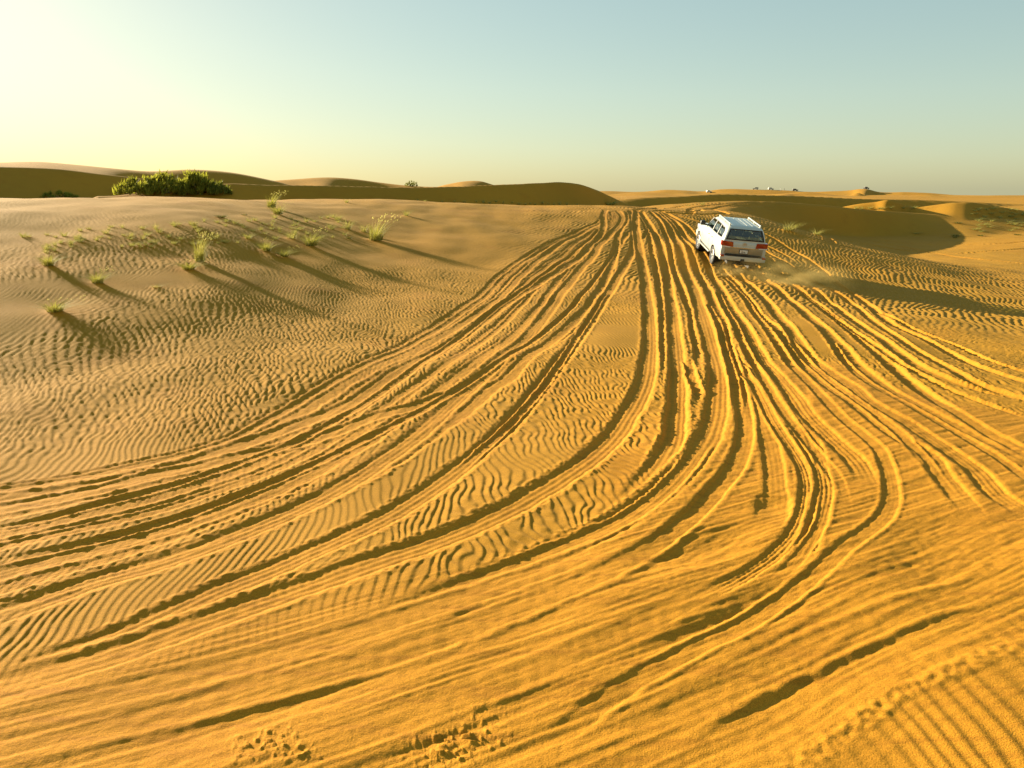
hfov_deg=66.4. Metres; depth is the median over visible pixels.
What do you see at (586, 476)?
desert sand
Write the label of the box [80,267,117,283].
grass tuft
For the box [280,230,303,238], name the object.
grass tuft
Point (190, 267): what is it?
grass tuft
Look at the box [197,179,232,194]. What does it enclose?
bush
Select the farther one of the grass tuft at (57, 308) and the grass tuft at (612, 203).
the grass tuft at (612, 203)
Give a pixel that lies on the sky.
(919, 96)
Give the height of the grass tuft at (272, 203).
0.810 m
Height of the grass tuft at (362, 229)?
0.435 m
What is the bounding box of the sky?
[0,0,1023,194]
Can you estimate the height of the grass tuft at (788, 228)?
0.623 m
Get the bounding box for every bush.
[40,190,79,197]
[112,175,168,194]
[141,169,189,195]
[171,180,196,195]
[176,168,217,194]
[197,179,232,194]
[404,180,417,186]
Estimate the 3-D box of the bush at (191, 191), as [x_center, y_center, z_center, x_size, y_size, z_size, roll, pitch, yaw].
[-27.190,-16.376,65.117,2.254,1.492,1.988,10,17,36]
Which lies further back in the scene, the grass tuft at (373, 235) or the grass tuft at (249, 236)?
the grass tuft at (373, 235)
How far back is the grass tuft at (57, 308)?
16.01 m
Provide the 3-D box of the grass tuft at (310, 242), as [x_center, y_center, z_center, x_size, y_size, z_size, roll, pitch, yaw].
[-6.994,-5.205,27.474,2.117,0.686,1.992,2,14,6]
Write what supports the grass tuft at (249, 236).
on the desert sand
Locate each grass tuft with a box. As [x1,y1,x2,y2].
[18,295,105,312]
[26,251,67,265]
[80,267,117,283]
[169,256,210,269]
[192,231,212,261]
[239,232,258,238]
[251,237,289,251]
[263,200,294,213]
[264,191,285,206]
[269,247,304,256]
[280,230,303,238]
[287,227,330,245]
[339,218,359,229]
[356,224,371,231]
[367,213,400,240]
[605,199,625,205]
[774,220,810,230]
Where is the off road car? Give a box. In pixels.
[696,215,767,269]
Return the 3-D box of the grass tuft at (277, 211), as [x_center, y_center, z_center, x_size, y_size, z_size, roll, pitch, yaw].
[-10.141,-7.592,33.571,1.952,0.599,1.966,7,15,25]
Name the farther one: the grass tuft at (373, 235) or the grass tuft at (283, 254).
the grass tuft at (373, 235)
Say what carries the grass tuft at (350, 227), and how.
on the desert sand
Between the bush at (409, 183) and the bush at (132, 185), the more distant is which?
the bush at (409, 183)
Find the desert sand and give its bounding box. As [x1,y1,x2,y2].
[0,162,1023,767]
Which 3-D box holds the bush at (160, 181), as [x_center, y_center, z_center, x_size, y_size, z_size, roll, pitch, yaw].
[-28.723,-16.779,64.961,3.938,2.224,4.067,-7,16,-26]
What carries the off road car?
on the desert sand
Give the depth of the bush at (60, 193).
103.35 m
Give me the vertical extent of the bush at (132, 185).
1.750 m
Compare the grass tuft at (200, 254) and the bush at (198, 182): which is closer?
the grass tuft at (200, 254)
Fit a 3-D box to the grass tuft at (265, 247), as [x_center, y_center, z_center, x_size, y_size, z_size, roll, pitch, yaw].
[-7.889,-4.509,25.136,1.442,0.482,1.356,9,17,32]
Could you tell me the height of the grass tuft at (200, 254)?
0.849 m
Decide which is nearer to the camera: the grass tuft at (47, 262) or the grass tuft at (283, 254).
the grass tuft at (47, 262)

